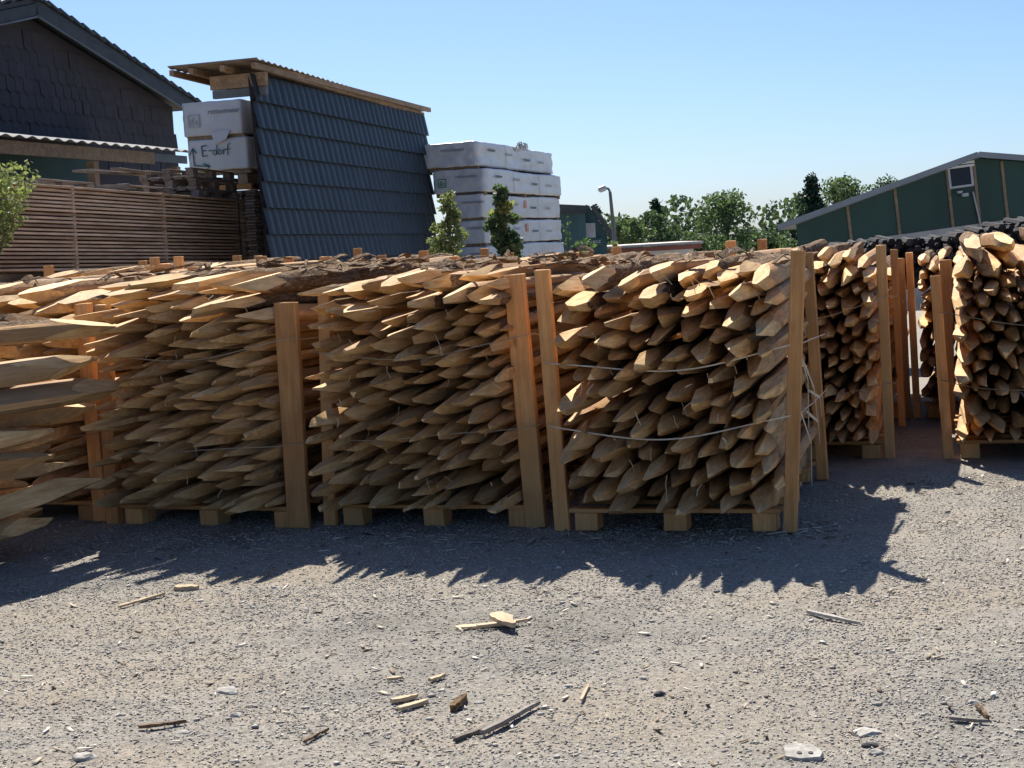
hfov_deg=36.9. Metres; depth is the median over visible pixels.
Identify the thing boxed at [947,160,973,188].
window
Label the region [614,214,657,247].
broadleaf tree
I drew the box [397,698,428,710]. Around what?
stick
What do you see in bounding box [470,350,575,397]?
stake
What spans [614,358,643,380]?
stake
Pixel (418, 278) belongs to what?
stake
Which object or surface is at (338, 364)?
stake
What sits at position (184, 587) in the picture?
wood offcut
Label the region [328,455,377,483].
stake
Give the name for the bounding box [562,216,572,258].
sapling
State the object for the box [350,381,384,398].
stake
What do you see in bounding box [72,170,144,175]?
plank
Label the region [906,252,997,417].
pallet crate
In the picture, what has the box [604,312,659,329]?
stake
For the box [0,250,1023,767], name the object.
gravel yard
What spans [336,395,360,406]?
stake
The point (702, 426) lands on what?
stake
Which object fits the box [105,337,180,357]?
stake
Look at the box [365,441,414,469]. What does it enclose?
stake
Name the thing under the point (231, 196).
grey bearer
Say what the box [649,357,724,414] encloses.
stake
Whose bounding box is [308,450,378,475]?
stake
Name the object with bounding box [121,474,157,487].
stake
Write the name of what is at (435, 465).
stake
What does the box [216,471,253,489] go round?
stake
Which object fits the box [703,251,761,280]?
stake
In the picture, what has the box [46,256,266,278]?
pallet crate
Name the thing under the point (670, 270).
stake
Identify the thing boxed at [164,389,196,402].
stake
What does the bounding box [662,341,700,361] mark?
stake
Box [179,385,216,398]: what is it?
stake
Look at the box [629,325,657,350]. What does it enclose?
stake
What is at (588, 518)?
pallet crate
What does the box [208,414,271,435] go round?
stake
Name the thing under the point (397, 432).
stake
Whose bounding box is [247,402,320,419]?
stake
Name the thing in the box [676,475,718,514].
stake
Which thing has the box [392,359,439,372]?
stake
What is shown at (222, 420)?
stake
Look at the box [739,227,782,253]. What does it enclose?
broadleaf tree
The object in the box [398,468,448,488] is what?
stake
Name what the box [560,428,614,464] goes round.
stake
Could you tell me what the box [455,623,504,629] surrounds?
splinter
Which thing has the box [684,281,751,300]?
stake
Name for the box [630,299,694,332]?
stake
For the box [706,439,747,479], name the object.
stake
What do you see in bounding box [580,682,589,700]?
stick
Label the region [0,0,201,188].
slate house
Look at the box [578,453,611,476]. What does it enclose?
stake
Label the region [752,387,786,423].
stake
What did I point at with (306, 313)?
stake
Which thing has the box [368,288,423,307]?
stake
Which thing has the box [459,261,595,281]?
stake
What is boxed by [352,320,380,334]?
stake
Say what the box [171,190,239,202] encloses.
pallet
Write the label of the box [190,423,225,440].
stake
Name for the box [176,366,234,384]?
stake
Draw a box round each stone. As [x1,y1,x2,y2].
[72,752,96,760]
[115,713,125,716]
[177,730,188,733]
[216,686,238,694]
[228,712,241,716]
[474,700,484,703]
[561,684,572,688]
[653,690,665,695]
[855,727,882,736]
[861,742,878,747]
[868,749,883,755]
[967,700,978,704]
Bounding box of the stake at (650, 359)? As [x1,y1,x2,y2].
[634,329,707,372]
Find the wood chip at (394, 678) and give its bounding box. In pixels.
[387,676,403,680]
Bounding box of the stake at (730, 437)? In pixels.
[719,412,752,449]
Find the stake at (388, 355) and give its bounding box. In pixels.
[371,349,404,366]
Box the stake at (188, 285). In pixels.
[172,272,233,290]
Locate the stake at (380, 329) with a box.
[369,320,403,337]
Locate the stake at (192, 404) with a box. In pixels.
[173,399,215,409]
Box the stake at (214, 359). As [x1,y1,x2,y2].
[205,348,244,361]
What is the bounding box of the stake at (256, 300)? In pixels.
[210,290,346,308]
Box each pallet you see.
[11,178,93,187]
[124,185,170,197]
[139,167,234,184]
[142,178,236,193]
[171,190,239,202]
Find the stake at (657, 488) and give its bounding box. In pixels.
[647,469,672,496]
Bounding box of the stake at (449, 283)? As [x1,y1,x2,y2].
[423,270,474,292]
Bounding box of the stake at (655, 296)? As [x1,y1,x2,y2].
[639,280,683,307]
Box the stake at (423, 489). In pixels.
[412,469,453,495]
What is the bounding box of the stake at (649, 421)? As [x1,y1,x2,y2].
[630,400,691,438]
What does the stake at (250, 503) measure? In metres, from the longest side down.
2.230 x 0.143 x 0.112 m
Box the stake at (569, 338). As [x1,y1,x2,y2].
[555,326,594,347]
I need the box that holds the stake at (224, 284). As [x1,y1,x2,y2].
[208,265,348,290]
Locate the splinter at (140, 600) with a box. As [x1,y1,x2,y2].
[118,592,164,606]
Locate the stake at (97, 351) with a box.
[86,345,124,355]
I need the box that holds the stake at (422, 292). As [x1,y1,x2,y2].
[406,288,436,299]
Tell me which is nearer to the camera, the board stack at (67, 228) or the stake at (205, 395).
the stake at (205, 395)
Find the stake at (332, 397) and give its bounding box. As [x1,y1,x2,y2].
[318,392,350,403]
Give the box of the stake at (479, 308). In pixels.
[466,297,570,312]
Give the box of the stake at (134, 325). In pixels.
[100,318,174,333]
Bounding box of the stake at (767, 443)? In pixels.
[755,393,806,454]
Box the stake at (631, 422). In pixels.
[614,407,650,431]
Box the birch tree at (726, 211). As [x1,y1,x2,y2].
[691,188,756,253]
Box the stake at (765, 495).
[750,445,810,513]
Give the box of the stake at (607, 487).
[592,457,640,500]
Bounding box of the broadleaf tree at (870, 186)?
[860,184,877,193]
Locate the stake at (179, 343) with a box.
[168,336,204,349]
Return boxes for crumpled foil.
[512,142,527,151]
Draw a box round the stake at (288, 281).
[229,259,411,293]
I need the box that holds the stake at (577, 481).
[568,464,605,488]
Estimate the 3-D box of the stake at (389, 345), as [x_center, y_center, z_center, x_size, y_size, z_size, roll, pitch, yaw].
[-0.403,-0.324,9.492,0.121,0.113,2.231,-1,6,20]
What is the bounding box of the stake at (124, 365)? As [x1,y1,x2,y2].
[99,355,162,371]
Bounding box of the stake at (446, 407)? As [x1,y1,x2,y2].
[433,389,493,413]
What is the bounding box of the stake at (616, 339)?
[594,329,681,348]
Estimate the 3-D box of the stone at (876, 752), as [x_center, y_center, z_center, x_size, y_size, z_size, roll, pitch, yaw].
[1.109,1.124,4.686,0.044,0.020,0.035,-7,6,-36]
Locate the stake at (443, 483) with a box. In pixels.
[436,465,471,490]
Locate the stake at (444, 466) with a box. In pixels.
[440,458,486,470]
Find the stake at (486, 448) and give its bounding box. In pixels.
[468,427,545,459]
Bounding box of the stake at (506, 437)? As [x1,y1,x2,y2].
[491,412,571,445]
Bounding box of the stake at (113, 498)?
[93,487,144,507]
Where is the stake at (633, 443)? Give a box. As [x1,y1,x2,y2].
[626,430,657,447]
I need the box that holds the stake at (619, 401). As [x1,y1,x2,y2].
[602,390,635,410]
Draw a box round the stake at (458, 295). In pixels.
[443,280,493,303]
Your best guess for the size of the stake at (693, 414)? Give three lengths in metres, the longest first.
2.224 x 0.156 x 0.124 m
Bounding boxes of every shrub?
[0,159,40,252]
[574,237,596,256]
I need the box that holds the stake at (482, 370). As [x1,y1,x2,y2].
[463,354,508,378]
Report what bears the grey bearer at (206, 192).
on the board stack at (67, 228)
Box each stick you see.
[389,693,418,702]
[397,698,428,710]
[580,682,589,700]
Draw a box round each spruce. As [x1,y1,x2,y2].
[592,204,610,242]
[649,198,671,245]
[785,172,829,245]
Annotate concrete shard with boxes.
[783,743,823,760]
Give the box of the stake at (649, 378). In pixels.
[642,367,677,384]
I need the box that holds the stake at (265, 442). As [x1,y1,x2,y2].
[223,426,315,456]
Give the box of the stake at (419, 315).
[407,308,452,322]
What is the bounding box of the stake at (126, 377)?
[113,369,144,382]
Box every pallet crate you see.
[24,303,106,521]
[43,255,241,276]
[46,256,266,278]
[94,302,359,528]
[173,248,362,269]
[187,256,331,269]
[310,261,613,527]
[377,248,488,265]
[449,247,621,259]
[534,250,828,532]
[582,251,719,336]
[642,239,766,255]
[809,245,905,458]
[893,258,910,418]
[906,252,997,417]
[930,259,1023,458]
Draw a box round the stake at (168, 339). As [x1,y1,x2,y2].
[146,331,192,344]
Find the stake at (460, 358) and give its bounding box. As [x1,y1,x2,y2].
[435,346,492,366]
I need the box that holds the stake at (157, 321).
[148,319,175,323]
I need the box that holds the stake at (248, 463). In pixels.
[216,445,321,471]
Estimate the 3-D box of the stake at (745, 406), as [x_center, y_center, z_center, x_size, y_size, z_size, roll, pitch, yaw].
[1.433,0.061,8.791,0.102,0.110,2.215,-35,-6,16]
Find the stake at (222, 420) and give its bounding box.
[212,418,235,422]
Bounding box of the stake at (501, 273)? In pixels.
[487,256,599,277]
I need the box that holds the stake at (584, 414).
[563,388,631,425]
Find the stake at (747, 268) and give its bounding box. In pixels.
[734,250,790,277]
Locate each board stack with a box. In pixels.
[0,182,247,281]
[237,189,265,259]
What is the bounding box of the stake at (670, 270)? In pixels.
[650,258,716,281]
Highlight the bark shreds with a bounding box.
[0,245,814,285]
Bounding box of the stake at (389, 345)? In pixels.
[370,337,416,352]
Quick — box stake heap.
[0,239,1023,518]
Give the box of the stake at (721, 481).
[709,467,735,499]
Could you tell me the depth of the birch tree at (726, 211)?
65.31 m
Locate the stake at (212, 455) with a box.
[195,441,242,460]
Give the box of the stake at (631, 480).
[616,459,653,493]
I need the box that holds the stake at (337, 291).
[322,285,347,295]
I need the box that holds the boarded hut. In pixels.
[488,204,617,256]
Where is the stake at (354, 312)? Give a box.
[343,302,419,320]
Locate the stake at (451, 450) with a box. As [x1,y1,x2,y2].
[437,433,481,459]
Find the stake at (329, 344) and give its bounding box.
[312,331,371,352]
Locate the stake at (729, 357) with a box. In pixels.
[725,330,755,366]
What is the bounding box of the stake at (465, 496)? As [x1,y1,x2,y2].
[443,471,506,509]
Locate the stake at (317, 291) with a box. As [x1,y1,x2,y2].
[297,281,357,295]
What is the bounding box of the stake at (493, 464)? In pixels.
[482,431,573,470]
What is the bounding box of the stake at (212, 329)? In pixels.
[190,302,317,337]
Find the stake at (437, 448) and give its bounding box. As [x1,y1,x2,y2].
[428,433,466,455]
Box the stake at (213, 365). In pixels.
[185,362,225,372]
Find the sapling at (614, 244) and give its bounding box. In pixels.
[611,240,619,253]
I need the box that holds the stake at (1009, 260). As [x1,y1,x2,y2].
[993,251,1018,268]
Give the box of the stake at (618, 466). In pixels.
[603,447,638,476]
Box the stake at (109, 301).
[99,296,124,306]
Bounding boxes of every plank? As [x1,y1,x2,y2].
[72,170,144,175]
[81,169,141,175]
[110,167,150,173]
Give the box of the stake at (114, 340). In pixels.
[83,331,152,347]
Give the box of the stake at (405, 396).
[389,380,445,406]
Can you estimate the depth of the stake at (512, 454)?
9.04 m
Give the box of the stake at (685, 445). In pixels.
[670,424,724,453]
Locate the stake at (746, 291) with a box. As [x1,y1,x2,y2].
[729,282,778,301]
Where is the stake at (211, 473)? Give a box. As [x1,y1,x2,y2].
[197,455,250,478]
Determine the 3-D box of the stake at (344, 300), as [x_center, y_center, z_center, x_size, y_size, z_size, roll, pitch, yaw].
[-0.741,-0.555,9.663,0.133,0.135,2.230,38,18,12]
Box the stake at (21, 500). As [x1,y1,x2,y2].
[0,478,99,518]
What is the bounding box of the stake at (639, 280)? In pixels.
[618,258,706,292]
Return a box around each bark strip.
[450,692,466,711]
[453,720,496,741]
[479,700,539,734]
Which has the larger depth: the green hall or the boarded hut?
the green hall
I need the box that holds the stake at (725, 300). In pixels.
[709,291,735,308]
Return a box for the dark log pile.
[797,216,1023,289]
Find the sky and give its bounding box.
[49,0,1023,246]
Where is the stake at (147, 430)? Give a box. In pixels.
[124,412,178,439]
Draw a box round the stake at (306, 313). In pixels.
[235,303,338,323]
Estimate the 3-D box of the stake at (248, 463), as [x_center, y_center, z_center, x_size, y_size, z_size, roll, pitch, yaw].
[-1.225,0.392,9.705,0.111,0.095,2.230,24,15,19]
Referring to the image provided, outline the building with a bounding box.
[607,241,702,254]
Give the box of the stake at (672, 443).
[665,423,696,454]
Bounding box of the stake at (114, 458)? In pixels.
[92,442,157,466]
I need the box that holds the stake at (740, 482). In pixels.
[729,464,778,495]
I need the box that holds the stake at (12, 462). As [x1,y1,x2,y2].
[0,452,54,473]
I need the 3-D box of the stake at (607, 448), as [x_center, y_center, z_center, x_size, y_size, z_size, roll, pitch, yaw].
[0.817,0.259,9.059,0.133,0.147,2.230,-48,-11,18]
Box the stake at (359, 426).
[339,416,382,438]
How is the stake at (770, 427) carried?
in the pallet crate at (588, 518)
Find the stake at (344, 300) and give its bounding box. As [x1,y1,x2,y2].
[310,295,372,314]
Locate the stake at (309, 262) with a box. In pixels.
[192,260,318,271]
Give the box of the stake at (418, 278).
[397,267,481,287]
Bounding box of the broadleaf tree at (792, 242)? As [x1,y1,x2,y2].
[779,238,797,247]
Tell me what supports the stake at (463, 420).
on the stake at (469, 438)
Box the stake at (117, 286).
[98,280,139,290]
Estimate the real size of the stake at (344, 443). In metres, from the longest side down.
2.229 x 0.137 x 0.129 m
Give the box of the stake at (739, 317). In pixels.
[722,298,772,330]
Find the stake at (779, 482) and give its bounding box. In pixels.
[774,421,816,490]
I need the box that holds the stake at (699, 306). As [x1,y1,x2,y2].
[681,291,727,316]
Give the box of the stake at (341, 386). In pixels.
[312,376,376,392]
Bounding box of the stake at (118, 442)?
[104,429,148,449]
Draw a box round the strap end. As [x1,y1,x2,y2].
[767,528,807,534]
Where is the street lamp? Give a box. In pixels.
[598,185,616,246]
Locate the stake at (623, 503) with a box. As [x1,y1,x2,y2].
[608,462,678,513]
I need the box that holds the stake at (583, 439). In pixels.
[565,411,615,450]
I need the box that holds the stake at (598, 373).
[587,357,636,379]
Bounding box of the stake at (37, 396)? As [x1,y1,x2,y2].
[0,378,120,415]
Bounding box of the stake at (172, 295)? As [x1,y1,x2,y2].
[148,290,203,300]
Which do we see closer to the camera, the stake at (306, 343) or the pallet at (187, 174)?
the stake at (306, 343)
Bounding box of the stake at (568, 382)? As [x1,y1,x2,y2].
[501,372,585,410]
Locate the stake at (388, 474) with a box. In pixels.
[369,463,419,484]
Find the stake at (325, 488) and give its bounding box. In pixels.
[311,478,353,496]
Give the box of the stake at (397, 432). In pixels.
[376,422,428,441]
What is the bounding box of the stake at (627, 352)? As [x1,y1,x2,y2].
[608,333,679,359]
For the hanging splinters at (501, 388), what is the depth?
8.21 m
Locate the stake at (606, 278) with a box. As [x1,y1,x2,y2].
[582,258,672,291]
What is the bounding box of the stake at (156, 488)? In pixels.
[134,475,202,496]
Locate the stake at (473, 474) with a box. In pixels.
[445,460,503,489]
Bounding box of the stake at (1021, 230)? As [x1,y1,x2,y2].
[1019,227,1023,239]
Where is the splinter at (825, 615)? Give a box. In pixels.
[806,610,860,624]
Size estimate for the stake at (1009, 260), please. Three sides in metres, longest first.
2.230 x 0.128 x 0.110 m
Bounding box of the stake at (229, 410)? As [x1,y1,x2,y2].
[211,399,266,418]
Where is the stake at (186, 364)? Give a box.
[167,349,214,368]
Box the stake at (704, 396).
[691,369,747,411]
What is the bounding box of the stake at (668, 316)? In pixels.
[657,306,685,327]
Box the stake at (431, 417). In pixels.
[421,409,471,423]
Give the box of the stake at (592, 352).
[579,337,611,362]
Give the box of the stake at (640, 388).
[629,381,655,395]
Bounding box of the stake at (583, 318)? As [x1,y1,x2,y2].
[557,307,598,325]
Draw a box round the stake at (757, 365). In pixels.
[747,328,806,377]
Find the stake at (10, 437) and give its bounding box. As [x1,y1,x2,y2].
[0,428,54,448]
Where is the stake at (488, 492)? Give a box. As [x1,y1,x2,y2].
[473,453,589,504]
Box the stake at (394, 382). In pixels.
[369,370,446,390]
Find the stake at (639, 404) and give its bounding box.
[613,373,688,421]
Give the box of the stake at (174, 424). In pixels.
[155,410,217,428]
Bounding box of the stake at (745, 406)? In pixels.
[731,386,759,418]
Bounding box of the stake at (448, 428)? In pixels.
[437,411,483,439]
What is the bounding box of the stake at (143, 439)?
[140,436,156,441]
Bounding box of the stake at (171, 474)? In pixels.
[153,461,205,482]
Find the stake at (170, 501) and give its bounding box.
[153,484,236,507]
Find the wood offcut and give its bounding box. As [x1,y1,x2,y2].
[174,584,198,590]
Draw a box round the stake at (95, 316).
[73,308,119,321]
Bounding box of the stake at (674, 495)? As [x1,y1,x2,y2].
[656,480,690,512]
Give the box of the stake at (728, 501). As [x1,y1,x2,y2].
[720,479,764,513]
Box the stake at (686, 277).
[678,263,708,288]
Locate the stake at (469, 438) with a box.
[461,420,499,443]
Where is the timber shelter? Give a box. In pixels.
[167,57,438,261]
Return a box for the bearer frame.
[201,173,258,189]
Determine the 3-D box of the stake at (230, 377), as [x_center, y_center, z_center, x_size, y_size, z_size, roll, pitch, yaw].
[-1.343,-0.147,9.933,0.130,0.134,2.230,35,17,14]
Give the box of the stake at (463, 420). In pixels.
[456,413,470,423]
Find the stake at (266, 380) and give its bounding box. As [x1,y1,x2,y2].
[238,366,336,389]
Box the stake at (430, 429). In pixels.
[409,423,446,441]
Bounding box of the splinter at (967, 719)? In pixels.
[948,715,987,722]
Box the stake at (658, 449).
[638,426,690,459]
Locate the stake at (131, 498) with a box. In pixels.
[120,491,164,502]
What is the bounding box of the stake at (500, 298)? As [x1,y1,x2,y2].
[478,283,561,304]
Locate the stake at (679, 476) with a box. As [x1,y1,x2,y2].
[671,455,711,486]
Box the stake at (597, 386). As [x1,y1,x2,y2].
[587,377,613,398]
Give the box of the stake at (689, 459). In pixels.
[678,429,701,469]
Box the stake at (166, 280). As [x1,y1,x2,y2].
[125,267,264,289]
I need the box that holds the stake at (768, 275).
[752,255,789,290]
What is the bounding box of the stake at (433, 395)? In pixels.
[411,383,462,404]
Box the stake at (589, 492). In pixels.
[583,476,605,502]
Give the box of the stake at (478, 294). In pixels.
[467,276,533,301]
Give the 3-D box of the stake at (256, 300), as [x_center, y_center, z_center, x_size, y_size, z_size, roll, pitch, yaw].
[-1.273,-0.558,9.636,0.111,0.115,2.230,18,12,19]
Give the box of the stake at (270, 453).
[251,425,340,460]
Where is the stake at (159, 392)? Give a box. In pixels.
[142,373,194,397]
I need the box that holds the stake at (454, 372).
[438,361,481,378]
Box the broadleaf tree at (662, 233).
[637,210,683,245]
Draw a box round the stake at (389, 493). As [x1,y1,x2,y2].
[368,479,411,507]
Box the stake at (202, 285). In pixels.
[196,261,375,291]
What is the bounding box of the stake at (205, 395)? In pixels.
[192,384,271,400]
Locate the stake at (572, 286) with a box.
[551,273,595,297]
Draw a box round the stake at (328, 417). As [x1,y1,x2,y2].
[309,407,358,426]
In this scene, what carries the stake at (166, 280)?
on the stake at (188, 285)
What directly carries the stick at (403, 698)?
on the gravel yard
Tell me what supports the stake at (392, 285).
on the stake at (422, 292)
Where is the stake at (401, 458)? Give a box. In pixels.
[389,448,427,463]
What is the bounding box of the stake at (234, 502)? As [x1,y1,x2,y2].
[220,486,264,509]
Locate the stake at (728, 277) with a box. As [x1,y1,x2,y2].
[717,265,752,287]
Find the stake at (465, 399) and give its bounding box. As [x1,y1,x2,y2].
[451,387,498,406]
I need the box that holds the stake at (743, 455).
[730,436,761,467]
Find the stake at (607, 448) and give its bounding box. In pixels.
[592,426,637,462]
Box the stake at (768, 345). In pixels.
[758,317,807,357]
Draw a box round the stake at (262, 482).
[240,468,312,485]
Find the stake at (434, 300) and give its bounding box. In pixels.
[407,291,461,308]
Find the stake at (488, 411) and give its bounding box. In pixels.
[468,369,575,423]
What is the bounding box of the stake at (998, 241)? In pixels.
[980,232,1014,251]
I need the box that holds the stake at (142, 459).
[131,454,154,463]
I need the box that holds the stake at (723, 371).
[708,357,748,382]
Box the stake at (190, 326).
[181,322,209,331]
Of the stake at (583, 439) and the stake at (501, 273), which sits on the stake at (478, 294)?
the stake at (501, 273)
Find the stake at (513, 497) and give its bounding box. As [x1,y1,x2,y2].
[487,455,584,512]
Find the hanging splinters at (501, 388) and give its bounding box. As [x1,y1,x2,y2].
[105,276,759,499]
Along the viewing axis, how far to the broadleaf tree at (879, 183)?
103.97 m
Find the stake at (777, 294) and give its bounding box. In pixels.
[764,267,815,304]
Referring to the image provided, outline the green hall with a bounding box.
[777,152,1023,310]
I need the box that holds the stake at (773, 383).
[757,353,804,398]
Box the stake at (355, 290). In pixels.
[344,279,387,299]
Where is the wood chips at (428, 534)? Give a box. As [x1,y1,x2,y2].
[0,472,1023,767]
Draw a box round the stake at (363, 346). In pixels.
[343,335,386,353]
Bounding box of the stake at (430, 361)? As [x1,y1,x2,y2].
[421,354,447,364]
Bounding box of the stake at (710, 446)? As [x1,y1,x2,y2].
[698,417,752,457]
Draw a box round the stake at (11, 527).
[0,518,52,540]
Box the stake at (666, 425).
[657,401,699,435]
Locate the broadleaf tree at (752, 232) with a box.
[735,227,759,254]
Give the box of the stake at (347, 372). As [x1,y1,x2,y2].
[329,363,379,379]
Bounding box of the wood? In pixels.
[438,192,831,253]
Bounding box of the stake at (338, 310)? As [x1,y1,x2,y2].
[325,301,367,318]
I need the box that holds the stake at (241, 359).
[216,350,276,367]
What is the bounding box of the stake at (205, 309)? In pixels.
[190,291,253,318]
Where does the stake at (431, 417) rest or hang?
on the stake at (437, 448)
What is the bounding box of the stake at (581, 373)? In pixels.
[573,360,597,380]
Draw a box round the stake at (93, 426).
[79,417,146,430]
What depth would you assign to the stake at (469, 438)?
8.67 m
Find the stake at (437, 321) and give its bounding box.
[413,309,460,330]
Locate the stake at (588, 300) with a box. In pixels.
[565,290,608,310]
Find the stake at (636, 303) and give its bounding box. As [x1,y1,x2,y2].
[628,294,646,309]
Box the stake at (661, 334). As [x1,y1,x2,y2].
[647,322,681,344]
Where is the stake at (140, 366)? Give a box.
[131,362,148,369]
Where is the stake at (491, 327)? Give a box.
[474,302,561,338]
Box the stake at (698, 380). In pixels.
[666,361,724,401]
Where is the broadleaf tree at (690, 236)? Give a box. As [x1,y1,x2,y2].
[681,231,710,251]
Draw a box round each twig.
[302,728,328,742]
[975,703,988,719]
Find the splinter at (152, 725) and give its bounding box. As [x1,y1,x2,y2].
[138,720,186,728]
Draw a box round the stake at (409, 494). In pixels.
[398,487,426,500]
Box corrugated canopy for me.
[0,131,187,282]
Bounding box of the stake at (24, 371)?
[0,355,97,387]
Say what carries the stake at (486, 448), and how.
on the stake at (493, 464)
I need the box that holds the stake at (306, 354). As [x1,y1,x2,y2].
[244,347,318,367]
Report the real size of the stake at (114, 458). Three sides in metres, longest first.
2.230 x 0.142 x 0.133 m
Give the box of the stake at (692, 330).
[681,309,714,341]
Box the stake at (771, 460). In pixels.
[761,394,810,473]
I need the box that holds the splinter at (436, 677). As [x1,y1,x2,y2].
[428,673,445,681]
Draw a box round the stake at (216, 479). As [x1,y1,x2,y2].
[202,478,227,480]
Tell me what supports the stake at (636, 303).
on the stake at (644, 319)
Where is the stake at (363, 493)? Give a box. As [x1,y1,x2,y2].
[338,483,385,505]
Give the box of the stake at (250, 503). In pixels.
[224,491,285,514]
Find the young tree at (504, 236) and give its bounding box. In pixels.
[482,183,524,257]
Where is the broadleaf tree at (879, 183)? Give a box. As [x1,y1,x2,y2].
[874,173,897,187]
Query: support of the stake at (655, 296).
on the stake at (668, 316)
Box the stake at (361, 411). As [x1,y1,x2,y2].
[344,402,409,420]
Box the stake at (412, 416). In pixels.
[392,400,445,426]
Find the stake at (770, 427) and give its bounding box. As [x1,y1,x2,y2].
[763,365,808,433]
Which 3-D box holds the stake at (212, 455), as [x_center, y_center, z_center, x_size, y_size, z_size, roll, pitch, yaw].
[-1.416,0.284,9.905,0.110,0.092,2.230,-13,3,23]
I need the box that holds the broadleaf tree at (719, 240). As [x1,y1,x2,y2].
[712,233,738,250]
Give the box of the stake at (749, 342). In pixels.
[725,323,787,358]
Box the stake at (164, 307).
[145,294,204,312]
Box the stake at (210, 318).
[179,312,228,321]
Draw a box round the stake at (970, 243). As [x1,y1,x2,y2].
[959,231,982,262]
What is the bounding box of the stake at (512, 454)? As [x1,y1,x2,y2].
[501,416,581,463]
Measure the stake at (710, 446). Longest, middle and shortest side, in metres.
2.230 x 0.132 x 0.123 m
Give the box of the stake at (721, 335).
[709,321,756,343]
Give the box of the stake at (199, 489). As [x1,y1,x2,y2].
[173,480,223,498]
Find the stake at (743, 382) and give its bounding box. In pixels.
[733,354,787,395]
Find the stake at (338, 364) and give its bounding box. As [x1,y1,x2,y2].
[324,360,357,368]
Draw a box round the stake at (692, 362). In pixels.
[676,351,728,373]
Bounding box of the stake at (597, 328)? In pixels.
[578,316,617,337]
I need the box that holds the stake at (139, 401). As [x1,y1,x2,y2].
[118,388,166,407]
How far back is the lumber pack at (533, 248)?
28.52 m
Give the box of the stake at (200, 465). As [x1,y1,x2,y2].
[175,457,228,469]
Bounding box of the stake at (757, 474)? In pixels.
[751,423,804,484]
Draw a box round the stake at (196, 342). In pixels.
[181,337,219,347]
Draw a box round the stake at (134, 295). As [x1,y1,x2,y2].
[103,287,171,300]
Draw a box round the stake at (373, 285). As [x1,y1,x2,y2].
[361,275,422,292]
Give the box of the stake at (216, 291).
[198,288,242,293]
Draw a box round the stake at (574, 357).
[558,343,588,368]
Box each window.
[586,223,595,237]
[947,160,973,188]
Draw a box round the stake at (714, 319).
[700,308,729,328]
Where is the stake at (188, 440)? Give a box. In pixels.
[183,423,218,443]
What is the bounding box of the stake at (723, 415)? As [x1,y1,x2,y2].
[709,374,767,423]
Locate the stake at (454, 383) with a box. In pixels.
[436,376,473,388]
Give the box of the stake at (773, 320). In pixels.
[756,288,807,335]
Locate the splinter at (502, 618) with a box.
[489,611,515,627]
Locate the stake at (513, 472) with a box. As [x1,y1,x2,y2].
[501,434,571,483]
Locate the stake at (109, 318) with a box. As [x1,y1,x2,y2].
[102,309,131,323]
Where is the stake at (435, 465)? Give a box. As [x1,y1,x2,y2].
[414,457,448,479]
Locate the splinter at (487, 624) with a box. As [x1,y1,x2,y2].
[475,618,528,626]
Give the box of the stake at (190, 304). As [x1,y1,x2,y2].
[170,294,229,309]
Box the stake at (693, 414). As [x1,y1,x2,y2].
[682,404,711,420]
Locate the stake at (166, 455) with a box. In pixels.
[149,440,221,462]
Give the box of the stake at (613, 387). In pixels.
[598,375,642,396]
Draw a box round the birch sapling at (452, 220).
[426,190,468,257]
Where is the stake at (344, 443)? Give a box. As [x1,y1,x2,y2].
[328,429,383,450]
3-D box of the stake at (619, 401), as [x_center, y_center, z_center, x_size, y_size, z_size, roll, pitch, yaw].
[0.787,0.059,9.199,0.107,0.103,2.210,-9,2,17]
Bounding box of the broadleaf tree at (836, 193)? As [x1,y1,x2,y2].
[821,172,865,203]
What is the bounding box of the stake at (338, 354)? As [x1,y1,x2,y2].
[323,339,376,361]
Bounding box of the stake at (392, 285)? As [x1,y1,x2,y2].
[380,256,520,293]
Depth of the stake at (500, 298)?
8.48 m
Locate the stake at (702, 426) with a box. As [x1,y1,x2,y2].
[694,411,720,434]
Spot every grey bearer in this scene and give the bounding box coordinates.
[94,183,129,189]
[135,187,172,192]
[180,190,209,195]
[204,193,237,198]
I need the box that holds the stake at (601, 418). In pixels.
[589,410,619,427]
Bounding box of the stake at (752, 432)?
[737,420,763,439]
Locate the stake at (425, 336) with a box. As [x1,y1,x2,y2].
[412,330,450,344]
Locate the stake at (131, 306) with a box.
[111,300,170,311]
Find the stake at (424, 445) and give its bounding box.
[402,436,442,453]
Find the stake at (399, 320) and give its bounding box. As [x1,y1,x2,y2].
[382,309,418,328]
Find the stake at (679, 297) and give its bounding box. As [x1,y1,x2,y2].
[672,279,717,301]
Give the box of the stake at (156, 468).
[133,458,195,475]
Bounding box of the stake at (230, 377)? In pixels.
[211,367,248,384]
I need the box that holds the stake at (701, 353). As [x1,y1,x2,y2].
[691,326,731,364]
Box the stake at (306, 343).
[243,330,348,350]
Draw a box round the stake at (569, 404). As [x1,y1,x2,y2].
[557,380,604,414]
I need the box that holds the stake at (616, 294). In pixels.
[602,284,643,303]
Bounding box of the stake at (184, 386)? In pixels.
[174,383,208,389]
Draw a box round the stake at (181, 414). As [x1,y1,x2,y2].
[163,409,202,421]
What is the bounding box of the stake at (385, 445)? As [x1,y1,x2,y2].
[370,421,421,449]
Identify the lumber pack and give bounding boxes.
[182,99,253,143]
[188,136,257,176]
[424,141,552,174]
[433,168,560,198]
[448,194,559,221]
[454,219,561,247]
[459,242,563,258]
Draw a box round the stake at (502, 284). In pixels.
[487,270,593,289]
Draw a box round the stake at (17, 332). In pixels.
[0,319,116,345]
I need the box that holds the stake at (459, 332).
[444,302,553,339]
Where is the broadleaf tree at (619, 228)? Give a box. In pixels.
[606,222,630,244]
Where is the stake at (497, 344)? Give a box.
[489,318,576,351]
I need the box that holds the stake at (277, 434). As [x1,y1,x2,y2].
[241,420,309,440]

